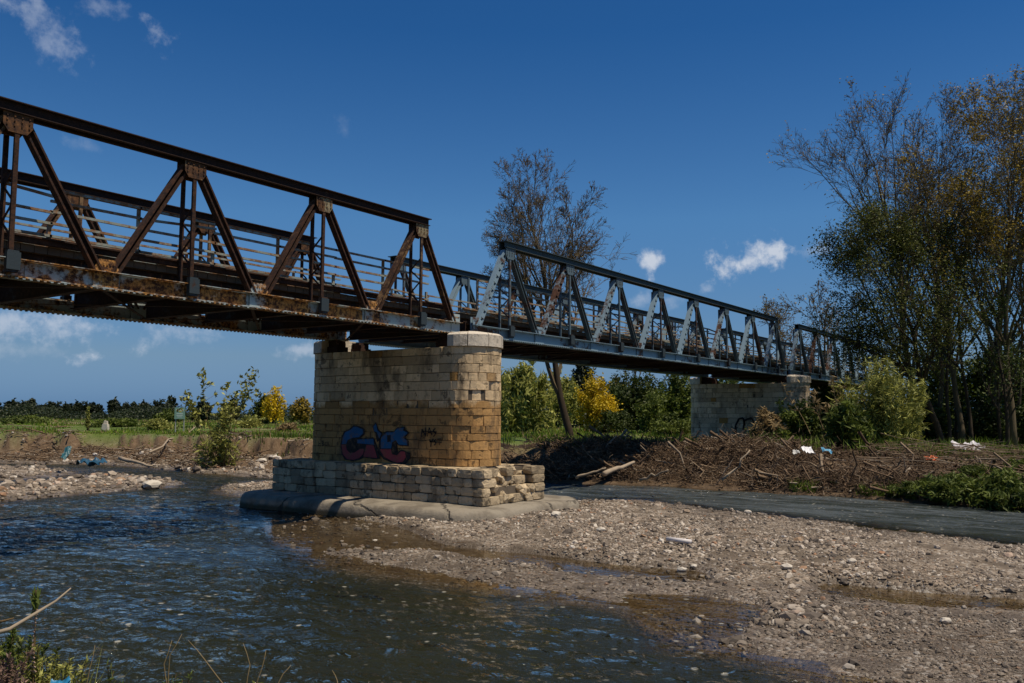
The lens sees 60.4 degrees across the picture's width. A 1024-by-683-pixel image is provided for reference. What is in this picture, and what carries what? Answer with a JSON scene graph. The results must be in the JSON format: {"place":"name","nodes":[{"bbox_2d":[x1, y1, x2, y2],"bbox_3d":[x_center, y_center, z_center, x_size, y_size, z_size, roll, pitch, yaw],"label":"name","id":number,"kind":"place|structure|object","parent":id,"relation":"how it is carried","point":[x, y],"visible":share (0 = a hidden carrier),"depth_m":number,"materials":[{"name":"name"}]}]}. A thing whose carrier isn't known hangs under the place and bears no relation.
{"place":"outdoors","nodes":[
{"label":"outdoors","id":0,"kind":"place"},
{"bbox_2d":[0,588,70,633],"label":"bare twig","id":1,"kind":"object","parent":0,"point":[15,625],"visible":1,"depth_m":4.31,"materials":[{"name":"brown wood"}]},
{"bbox_2d":[15,644,140,682],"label":"corner grass","id":2,"kind":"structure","parent":0,"point":[90,681],"depth_m":4.36,"materials":[{"name":"green plant"}]},
{"bbox_2d":[0,463,1023,682],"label":"river water","id":3,"kind":"structure","parent":0,"point":[217,581],"depth_m":12.08,"materials":[{"name":"blue liquid"}]},
{"bbox_2d":[0,415,1023,682],"bbox_3d":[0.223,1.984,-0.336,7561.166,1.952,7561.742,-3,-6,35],"label":"ground","id":4,"kind":"structure","parent":0,"point":[722,599],"depth_m":14.97,"materials":[{"name":"gravel"}]},
{"bbox_2d":[0,648,35,682],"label":"weed","id":5,"kind":"object","parent":4,"relation":"on","point":[5,678],"visible":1,"depth_m":4.11,"materials":[{"name":"beige plant"}]},
{"bbox_2d":[0,628,49,680],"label":"weed","id":6,"kind":"object","parent":4,"relation":"on","point":[12,638],"visible":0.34,"depth_m":4.59,"materials":[{"name":"green plant"}]},
{"bbox_2d":[0,414,53,424],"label":"bush","id":7,"kind":"object","parent":4,"relation":"on","point":[15,419],"visible":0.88,"depth_m":90.74,"materials":[{"name":"green plant"}]},
{"bbox_2d":[27,586,41,682],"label":"seed spike","id":8,"kind":"object","parent":4,"relation":"on","point":[36,600],"visible":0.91,"depth_m":4.38,"materials":[{"name":"green plant"}]},
{"bbox_2d":[0,637,75,682],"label":"weed","id":9,"kind":"object","parent":4,"relation":"on","point":[38,675],"visible":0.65,"depth_m":4.39,"materials":[{"name":"green plant"}]},
{"bbox_2d":[60,446,71,459],"bbox_3d":[-19.390,4.846,38.223,0.317,0.632,0.584,1,-5,-3],"label":"plastic sheet","id":10,"kind":"object","parent":4,"relation":"on","point":[66,453],"visible":1,"depth_m":38.24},
{"bbox_2d":[44,656,89,682],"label":"weed","id":11,"kind":"object","parent":4,"relation":"on","point":[86,661],"visible":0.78,"depth_m":4.48,"materials":[{"name":"green plant"}]},
{"bbox_2d":[85,406,91,429],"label":"sapling","id":12,"kind":"object","parent":4,"relation":"on","point":[87,420],"visible":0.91,"depth_m":65.92,"materials":[{"name":"green plant"}]},
{"bbox_2d":[76,457,106,466],"bbox_3d":[-18.778,5.381,39.365,1.362,0.431,0.649,-1,-5,14],"label":"plastic sheet","id":13,"kind":"object","parent":4,"relation":"on","point":[94,461],"visible":1,"depth_m":39.23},
{"bbox_2d":[89,402,101,415],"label":"pine tree","id":14,"kind":"object","parent":4,"relation":"on","point":[94,407],"visible":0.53,"depth_m":252.62,"materials":[{"name":"green plant"}]},
{"bbox_2d":[82,659,123,682],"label":"weed","id":15,"kind":"object","parent":4,"relation":"on","point":[109,679],"visible":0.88,"depth_m":4.71,"materials":[{"name":"green plant"}]},
{"bbox_2d":[82,417,144,427],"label":"bush","id":16,"kind":"object","parent":4,"relation":"on","point":[117,422],"visible":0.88,"depth_m":79.62,"materials":[{"name":"green plant"}]},
{"bbox_2d":[107,396,120,412],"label":"pine tree","id":17,"kind":"object","parent":4,"relation":"on","point":[112,404],"visible":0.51,"depth_m":257.73,"materials":[{"name":"green plant"}]},
{"bbox_2d":[118,456,152,466],"bbox_3d":[-17.225,5.484,40.213,3.022,0.399,0.196,-4,-6,40],"label":"log","id":18,"kind":"object","parent":4,"relation":"on","point":[121,458],"visible":1,"depth_m":40.22,"materials":[{"name":"brown wood"}]},
{"bbox_2d":[142,480,161,488],"bbox_3d":[-12.695,5.041,31.009,0.447,0.330,0.631,-3,-6,35],"label":"stone","id":19,"kind":"object","parent":4,"relation":"on","point":[151,484],"visible":0.99,"depth_m":30.82,"materials":[{"name":"stone"}]},
{"bbox_2d":[0,424,309,472],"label":"bank litter","id":20,"kind":"object","parent":4,"relation":"on","point":[176,454],"visible":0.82,"depth_m":46.48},
{"bbox_2d":[0,432,312,501],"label":"river rubble","id":21,"kind":"object","parent":4,"relation":"on","point":[6,483],"visible":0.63,"depth_m":33.87,"materials":[{"name":"stone"}]},
{"bbox_2d":[140,418,174,430],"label":"bush","id":22,"kind":"object","parent":4,"relation":"on","point":[156,424],"visible":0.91,"depth_m":65.42,"materials":[{"name":"green plant"}]},
{"bbox_2d":[153,407,186,421],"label":"bush","id":23,"kind":"object","parent":4,"relation":"on","point":[168,414],"visible":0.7,"depth_m":134.38,"materials":[{"name":"green plant"}]},
{"bbox_2d":[162,670,192,682],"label":"weed","id":24,"kind":"object","parent":4,"relation":"on","point":[188,676],"visible":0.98,"depth_m":4.78,"materials":[{"name":"green plant"}]},
{"bbox_2d":[174,407,184,431],"bbox_3d":[-21.144,5.161,55.944,0.662,1.918,0.110,0,-5,0],"label":"notice board","id":25,"kind":"object","parent":4,"relation":"on","point":[179,415],"visible":0.87,"depth_m":55.94,"materials":[{"name":"metal"}]},
{"bbox_2d":[191,397,212,420],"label":"evergreen tree","id":26,"kind":"object","parent":4,"relation":"on","point":[202,417],"visible":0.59,"depth_m":149.76,"materials":[{"name":"green plant"}]},
{"bbox_2d":[189,421,242,467],"bbox_3d":[-13.767,4.877,41.078,2.415,2.347,1.861,1,-5,-11],"label":"bush","id":27,"kind":"object","parent":4,"relation":"on","point":[220,438],"visible":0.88,"depth_m":40.87,"materials":[{"name":"green plant"}]},
{"bbox_2d":[176,366,259,465],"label":"willow shoots","id":28,"kind":"object","parent":4,"relation":"on","point":[223,410],"visible":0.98,"depth_m":40.95,"materials":[{"name":"green plant"}]},
{"bbox_2d":[225,398,240,420],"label":"evergreen tree","id":29,"kind":"object","parent":4,"relation":"on","point":[232,399],"visible":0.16,"depth_m":144.98,"materials":[{"name":"green plant"}]},
{"bbox_2d":[231,414,266,427],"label":"bush","id":30,"kind":"object","parent":4,"relation":"on","point":[247,422],"visible":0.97,"depth_m":71.38,"materials":[{"name":"green plant"}]},
{"bbox_2d":[248,392,270,423],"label":"tree","id":31,"kind":"object","parent":4,"relation":"on","point":[257,408],"visible":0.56,"depth_m":120.71,"materials":[{"name":"green plant"}]},
{"bbox_2d":[259,385,286,423],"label":"mimosa tree","id":32,"kind":"object","parent":4,"relation":"on","point":[273,407],"visible":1,"depth_m":117.74,"materials":[{"name":"yellow plant"}]},
{"bbox_2d":[275,422,298,431],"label":"bush","id":33,"kind":"object","parent":4,"relation":"on","point":[290,426],"visible":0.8,"depth_m":61.70,"materials":[{"name":"brown plant"}]},
{"bbox_2d":[288,396,313,423],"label":"bush","id":34,"kind":"object","parent":4,"relation":"on","point":[300,409],"visible":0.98,"depth_m":111.78,"materials":[{"name":"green plant"}]},
{"bbox_2d":[240,331,578,521],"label":"bridge pier","id":35,"kind":"structure","parent":4,"relation":"on","point":[410,432],"depth_m":23.45,"materials":[{"name":"stone"}]},
{"bbox_2d":[0,96,461,341],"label":"bridge span","id":36,"kind":"object","parent":35,"relation":"on","point":[101,277],"visible":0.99,"depth_m":18.64,"materials":[{"name":"metal"}]},
{"bbox_2d":[356,240,786,377],"bbox_3d":[4.890,-0.513,36.785,4.814,2.934,26.968,-3,-6,35],"label":"bridge span","id":37,"kind":"object","parent":35,"relation":"on","point":[526,335],"visible":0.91,"depth_m":31.95,"materials":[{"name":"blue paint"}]},
{"bbox_2d":[0,403,989,422],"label":"scrub","id":38,"kind":"object","parent":4,"relation":"on","point":[138,413],"visible":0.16,"depth_m":178.36,"materials":[{"name":"green plant"}]},
{"bbox_2d":[499,367,512,421],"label":"tamarisk","id":39,"kind":"object","parent":4,"relation":"on","point":[503,389],"visible":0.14,"depth_m":68.92,"materials":[{"name":"green plant"}]},
{"bbox_2d":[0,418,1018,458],"bbox_3d":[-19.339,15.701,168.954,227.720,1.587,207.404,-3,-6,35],"label":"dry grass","id":40,"kind":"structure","parent":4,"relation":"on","point":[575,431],"depth_m":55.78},
{"bbox_2d":[0,418,1023,461],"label":"bank grass","id":41,"kind":"structure","parent":4,"relation":"on","point":[307,435],"depth_m":56.21,"materials":[{"name":"plant"}]},
{"bbox_2d":[500,360,557,434],"bbox_3d":[0.911,3.549,61.942,4.026,6.660,4.957,4,-6,-39],"label":"tamarisk","id":42,"kind":"object","parent":4,"relation":"on","point":[527,397],"visible":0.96,"depth_m":61.00,"materials":[{"name":"green plant"}]},
{"bbox_2d":[480,148,636,439],"bbox_3d":[1.696,-2.332,44.277,6.664,15.909,9.966,-2,-5,27],"label":"bare tree","id":43,"kind":"object","parent":4,"relation":"on","point":[533,239],"visible":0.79,"depth_m":43.74,"materials":[{"name":"brown plant"}]},
{"bbox_2d":[540,364,582,427],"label":"broad tree","id":44,"kind":"object","parent":4,"relation":"on","point":[569,399],"visible":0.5,"depth_m":83.32,"materials":[{"name":"green plant"}]},
{"bbox_2d":[568,365,599,427],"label":"evergreen tree","id":45,"kind":"object","parent":4,"relation":"on","point":[579,374],"visible":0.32,"depth_m":91.70,"materials":[{"name":"green plant"}]},
{"bbox_2d":[573,368,622,432],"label":"mimosa tree","id":46,"kind":"object","parent":4,"relation":"on","point":[593,404],"visible":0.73,"depth_m":65.68,"materials":[{"name":"yellow plant"}]},
{"bbox_2d":[583,407,635,432],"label":"bush","id":47,"kind":"object","parent":4,"relation":"on","point":[611,419],"visible":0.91,"depth_m":63.24,"materials":[{"name":"green plant"}]},
{"bbox_2d":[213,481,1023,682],"bbox_3d":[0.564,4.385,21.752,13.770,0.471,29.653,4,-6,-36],"label":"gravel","id":48,"kind":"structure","parent":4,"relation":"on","point":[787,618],"depth_m":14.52,"materials":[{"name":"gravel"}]},
{"bbox_2d":[666,537,691,543],"bbox_3d":[3.214,3.830,16.937,0.504,0.099,0.095,-3,-6,35],"label":"plastic pipe","id":49,"kind":"object","parent":48,"relation":"on","point":[678,540],"visible":0.96,"depth_m":16.90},
{"bbox_2d":[598,370,638,412],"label":"broad tree","id":50,"kind":"object","parent":4,"relation":"on","point":[612,388],"visible":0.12,"depth_m":99.20,"materials":[{"name":"green plant"}]},
{"bbox_2d":[602,461,634,475],"bbox_3d":[3.383,4.016,27.818,0.167,0.422,1.846,-3,-6,37],"label":"log","id":51,"kind":"object","parent":4,"relation":"on","point":[609,471],"visible":1,"depth_m":27.57,"materials":[{"name":"brown wood"}]},
{"bbox_2d":[610,372,668,429],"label":"broad tree","id":52,"kind":"object","parent":4,"relation":"on","point":[631,395],"visible":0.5,"depth_m":77.44,"materials":[{"name":"green plant"}]},
{"bbox_2d":[611,320,668,385],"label":"bare tree","id":53,"kind":"object","parent":4,"relation":"on","point":[634,372],"visible":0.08,"depth_m":85.45,"materials":[{"name":"brown plant"}]},
{"bbox_2d":[630,391,669,433],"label":"bush","id":54,"kind":"object","parent":4,"relation":"on","point":[650,409],"visible":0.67,"depth_m":61.20,"materials":[{"name":"green plant"}]},
{"bbox_2d":[310,499,1023,667],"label":"bar twigs","id":55,"kind":"object","parent":4,"relation":"on","point":[950,604],"visible":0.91,"depth_m":13.94,"materials":[{"name":"wood"}]},
{"bbox_2d":[649,413,690,435],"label":"bush","id":56,"kind":"object","parent":4,"relation":"on","point":[670,425],"visible":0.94,"depth_m":57.27,"materials":[{"name":"green plant"}]},
{"bbox_2d":[653,374,691,422],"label":"broad tree","id":57,"kind":"object","parent":4,"relation":"on","point":[677,395],"visible":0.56,"depth_m":69.28,"materials":[{"name":"green plant"}]},
{"bbox_2d":[717,379,743,383],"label":"broad tree","id":58,"kind":"object","parent":4,"relation":"on","point":[720,381],"visible":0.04,"depth_m":79.66,"materials":[{"name":"green plant"}]},
{"bbox_2d":[690,374,810,442],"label":"bridge pier","id":59,"kind":"structure","parent":4,"relation":"on","point":[715,405],"depth_m":47.02,"materials":[{"name":"stone"}]},
{"bbox_2d":[711,324,898,390],"bbox_3d":[20.799,1.491,59.176,4.814,2.934,26.968,-3,-6,35],"label":"bridge span","id":60,"kind":"object","parent":59,"relation":"on","point":[819,375],"visible":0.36,"depth_m":51.99,"materials":[{"name":"blue paint"}]},
{"bbox_2d":[501,441,1002,499],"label":"heap earth","id":61,"kind":"structure","parent":4,"relation":"on","point":[506,446],"depth_m":34.99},
{"bbox_2d":[721,450,749,480],"bbox_3d":[7.606,4.219,30.018,1.161,1.047,0.358,3,-6,-30],"label":"log","id":62,"kind":"object","parent":61,"relation":"on","point":[729,473],"visible":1,"depth_m":29.95,"materials":[{"name":"brown wood"}]},
{"bbox_2d":[504,435,1016,504],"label":"matted twigs","id":63,"kind":"object","parent":4,"relation":"on","point":[725,467],"visible":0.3,"depth_m":34.72,"materials":[{"name":"wood"}]},
{"bbox_2d":[501,423,1023,506],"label":"root tangle","id":64,"kind":"object","parent":4,"relation":"on","point":[768,460],"visible":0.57,"depth_m":34.63,"materials":[{"name":"wood"}]},
{"bbox_2d":[501,425,1023,503],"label":"driftwood heap","id":65,"kind":"object","parent":4,"relation":"on","point":[819,458],"visible":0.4,"depth_m":34.70,"materials":[{"name":"wood"}]},
{"bbox_2d":[501,427,1023,459],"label":"grove undergrowth","id":66,"kind":"object","parent":4,"relation":"on","point":[505,438],"visible":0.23,"depth_m":35.71,"materials":[{"name":"green plant"}]},
{"bbox_2d":[747,406,790,437],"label":"bush","id":67,"kind":"object","parent":4,"relation":"on","point":[770,419],"visible":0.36,"depth_m":39.19,"materials":[{"name":"brown plant"}]},
{"bbox_2d":[745,423,792,440],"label":"bush","id":68,"kind":"object","parent":4,"relation":"on","point":[783,433],"visible":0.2,"depth_m":38.43,"materials":[{"name":"green plant"}]},
{"bbox_2d":[752,294,810,362],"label":"bare tree","id":69,"kind":"object","parent":4,"relation":"on","point":[769,307],"visible":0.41,"depth_m":67.50,"materials":[{"name":"brown plant"}]},
{"bbox_2d":[772,396,826,441],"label":"bush","id":70,"kind":"object","parent":4,"relation":"on","point":[794,420],"visible":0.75,"depth_m":40.15,"materials":[{"name":"green plant"}]},
{"bbox_2d":[753,278,866,436],"bbox_3d":[20.254,1.388,62.365,8.666,11.569,6.141,2,-5,-17],"label":"bare tree","id":71,"kind":"object","parent":4,"relation":"on","point":[814,309],"visible":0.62,"depth_m":62.22,"materials":[{"name":"brown plant"}]},
{"bbox_2d":[810,361,845,438],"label":"broad tree","id":72,"kind":"object","parent":4,"relation":"on","point":[822,397],"visible":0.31,"depth_m":61.02,"materials":[{"name":"green plant"}]},
{"bbox_2d":[781,375,877,444],"bbox_3d":[14.051,3.076,38.535,3.404,3.322,3.412,3,-6,-30],"label":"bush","id":73,"kind":"object","parent":4,"relation":"on","point":[819,406],"visible":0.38,"depth_m":38.13,"materials":[{"name":"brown plant"}]},
{"bbox_2d":[822,396,875,450],"bbox_3d":[13.971,3.611,36.680,2.268,2.737,2.424,-3,-6,35],"label":"bush","id":74,"kind":"object","parent":4,"relation":"on","point":[846,420],"visible":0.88,"depth_m":36.23,"materials":[{"name":"green plant"}]},
{"bbox_2d":[826,374,901,444],"bbox_3d":[15.267,3.100,37.944,3.167,3.515,2.845,0,-5,2],"label":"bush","id":75,"kind":"object","parent":4,"relation":"on","point":[854,394],"visible":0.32,"depth_m":37.66,"materials":[{"name":"green plant"}]},
{"bbox_2d":[767,68,972,442],"bbox_3d":[18.450,-3.691,44.549,9.310,18.751,9.870,-3,-6,35],"label":"alder tree","id":76,"kind":"object","parent":4,"relation":"on","point":[865,165],"visible":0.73,"depth_m":43.21,"materials":[{"name":"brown plant"}]},
{"bbox_2d":[857,254,929,390],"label":"young tree","id":77,"kind":"object","parent":4,"relation":"on","point":[898,328],"visible":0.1,"depth_m":48.30,"materials":[{"name":"green plant"}]},
{"bbox_2d":[855,355,933,446],"bbox_3d":[16.051,2.652,37.518,3.134,4.472,2.606,0,-5,-1],"label":"bush","id":78,"kind":"object","parent":4,"relation":"on","point":[891,424],"visible":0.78,"depth_m":37.18,"materials":[{"name":"green plant"}]},
{"bbox_2d":[862,365,931,445],"bbox_3d":[16.976,2.909,38.697,2.926,4.027,3.113,-3,-6,35],"label":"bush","id":79,"kind":"object","parent":4,"relation":"on","point":[917,430],"visible":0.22,"depth_m":38.12,"materials":[{"name":"green plant"}]},
{"bbox_2d":[787,471,1023,505],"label":"bank weeds","id":80,"kind":"object","parent":4,"relation":"on","point":[805,488],"visible":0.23,"depth_m":29.12,"materials":[{"name":"green plant"}]},
{"bbox_2d":[884,480,927,498],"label":"weed bush","id":81,"kind":"object","parent":4,"relation":"on","point":[899,492],"visible":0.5,"depth_m":28.11,"materials":[{"name":"green plant"}]},
{"bbox_2d":[796,186,1023,445],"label":"leafy tree","id":82,"kind":"object","parent":4,"relation":"on","point":[901,244],"visible":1,"depth_m":40.61,"materials":[{"name":"green plant"}]},
{"bbox_2d":[849,80,986,438],"bbox_3d":[21.945,-3.733,47.068,7.590,19.326,7.414,-3,-6,35],"label":"bare tree","id":83,"kind":"object","parent":4,"relation":"on","point":[948,146],"visible":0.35,"depth_m":46.59,"materials":[{"name":"brown plant"}]},
{"bbox_2d":[824,433,1023,502],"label":"washed canes","id":84,"kind":"object","parent":4,"relation":"on","point":[979,452],"visible":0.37,"depth_m":31.17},
{"bbox_2d":[909,395,946,442],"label":"bush","id":85,"kind":"object","parent":4,"relation":"on","point":[941,418],"visible":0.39,"depth_m":46.23,"materials":[{"name":"green plant"}]},
{"bbox_2d":[836,110,1021,442],"bbox_3d":[22.998,-2.848,46.805,11.622,17.410,9.576,-3,-6,35],"label":"bare tree","id":86,"kind":"object","parent":4,"relation":"on","point":[961,427],"visible":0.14,"depth_m":45.58,"materials":[{"name":"brown plant"}]},
{"bbox_2d":[889,207,991,443],"bbox_3d":[20.420,-0.506,42.116,4.833,12.005,3.410,0,-5,2],"label":"young tree","id":87,"kind":"object","parent":4,"relation":"on","point":[946,385],"visible":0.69,"depth_m":42.11,"materials":[{"name":"green plant"}]},
{"bbox_2d":[902,316,978,440],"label":"broad tree","id":88,"kind":"object","parent":4,"relation":"on","point":[932,389],"visible":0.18,"depth_m":58.66,"materials":[{"name":"green plant"}]},
{"bbox_2d":[889,163,992,441],"bbox_3d":[24.887,-1.833,49.726,5.987,15.911,5.893,-3,-6,35],"label":"young tree","id":89,"kind":"object","parent":4,"relation":"on","point":[955,423],"visible":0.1,"depth_m":49.88,"materials":[{"name":"green plant"}]},
{"bbox_2d":[910,471,985,505],"bbox_3d":[13.470,4.496,26.913,2.232,1.097,2.780,-3,-6,35],"label":"weed bush","id":90,"kind":"object","parent":4,"relation":"on","point":[949,487],"visible":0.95,"depth_m":26.51,"materials":[{"name":"green plant"}]},
{"bbox_2d":[905,188,993,441],"bbox_3d":[21.950,-1.092,44.184,4.324,13.387,3.852,1,-5,-5],"label":"young tree","id":91,"kind":"object","parent":4,"relation":"on","point":[970,424],"visible":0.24,"depth_m":43.59,"materials":[{"name":"green plant"}]},
{"bbox_2d":[883,63,1023,446],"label":"alder tree","id":92,"kind":"object","parent":4,"relation":"on","point":[986,223],"visible":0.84,"depth_m":41.90,"materials":[{"name":"green plant"}]},
{"bbox_2d":[911,74,1023,443],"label":"alder tree","id":93,"kind":"object","parent":4,"relation":"on","point":[1012,278],"visible":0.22,"depth_m":45.81,"materials":[{"name":"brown plant"}]},
{"bbox_2d":[951,440,984,450],"bbox_3d":[17.252,3.973,33.324,1.236,0.459,0.514,1,-5,-5],"label":"plastic sheet","id":94,"kind":"object","parent":4,"relation":"on","point":[971,442],"visible":0.23,"depth_m":33.42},
{"bbox_2d":[956,463,998,478],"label":"weed bush","id":95,"kind":"object","parent":4,"relation":"on","point":[971,470],"visible":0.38,"depth_m":28.48,"materials":[{"name":"green plant"}]},
{"bbox_2d":[952,393,1004,443],"bbox_3d":[24.719,4.225,46.102,3.285,3.117,2.742,0,-5,7],"label":"bush","id":96,"kind":"object","parent":4,"relation":"on","point":[984,421],"visible":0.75,"depth_m":45.59,"materials":[{"name":"green plant"}]},
{"bbox_2d":[937,87,1023,337],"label":"alder tree","id":97,"kind":"object","parent":4,"relation":"on","point":[1010,311],"visible":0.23,"depth_m":45.10,"materials":[{"name":"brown plant"}]},
{"bbox_2d":[954,337,1021,436],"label":"broad tree","id":98,"kind":"object","parent":4,"relation":"on","point":[977,382],"visible":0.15,"depth_m":57.88,"materials":[{"name":"green plant"}]},
{"bbox_2d":[962,172,1023,405],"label":"young tree","id":99,"kind":"object","parent":4,"relation":"on","point":[990,376],"visible":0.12,"depth_m":48.78,"materials":[{"name":"green plant"}]},
{"bbox_2d":[963,285,1023,447],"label":"young tree","id":100,"kind":"object","parent":4,"relation":"on","point":[1005,389],"visible":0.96,"depth_m":40.93,"materials":[{"name":"green plant"}]},
{"bbox_2d":[964,465,1023,512],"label":"weed bush","id":101,"kind":"object","parent":4,"relation":"on","point":[1003,492],"visible":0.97,"depth_m":25.34,"materials":[{"name":"green plant"}]},
{"bbox_2d":[969,193,1023,444],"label":"young tree","id":102,"kind":"object","parent":4,"relation":"on","point":[998,399],"visible":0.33,"depth_m":44.72,"materials":[{"name":"green plant"}]},
{"bbox_2d":[969,174,1023,443],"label":"young tree","id":103,"kind":"object","parent":4,"relation":"on","point":[1020,379],"visible":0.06,"depth_m":48.49,"materials":[{"name":"green plant"}]},
{"bbox_2d":[999,457,1023,473],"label":"weed bush","id":104,"kind":"object","parent":4,"relation":"on","point":[1016,464],"visible":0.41,"depth_m":28.16,"materials":[{"name":"green plant"}]},
{"bbox_2d":[1000,312,1023,437],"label":"broad tree","id":105,"kind":"object","parent":4,"relation":"on","point":[1014,396],"visible":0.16,"depth_m":50.70,"materials":[{"name":"green plant"}]},
{"bbox_2d":[1015,401,1023,447],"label":"bush","id":106,"kind":"object","parent":4,"relation":"on","point":[1019,410],"visible":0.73,"depth_m":43.78,"materials":[{"name":"green plant"}]},
{"bbox_2d":[0,0,1023,414],"label":"sky","id":107,"kind":"structure","parent":0,"point":[676,109],"materials":[{"name":"blue"}]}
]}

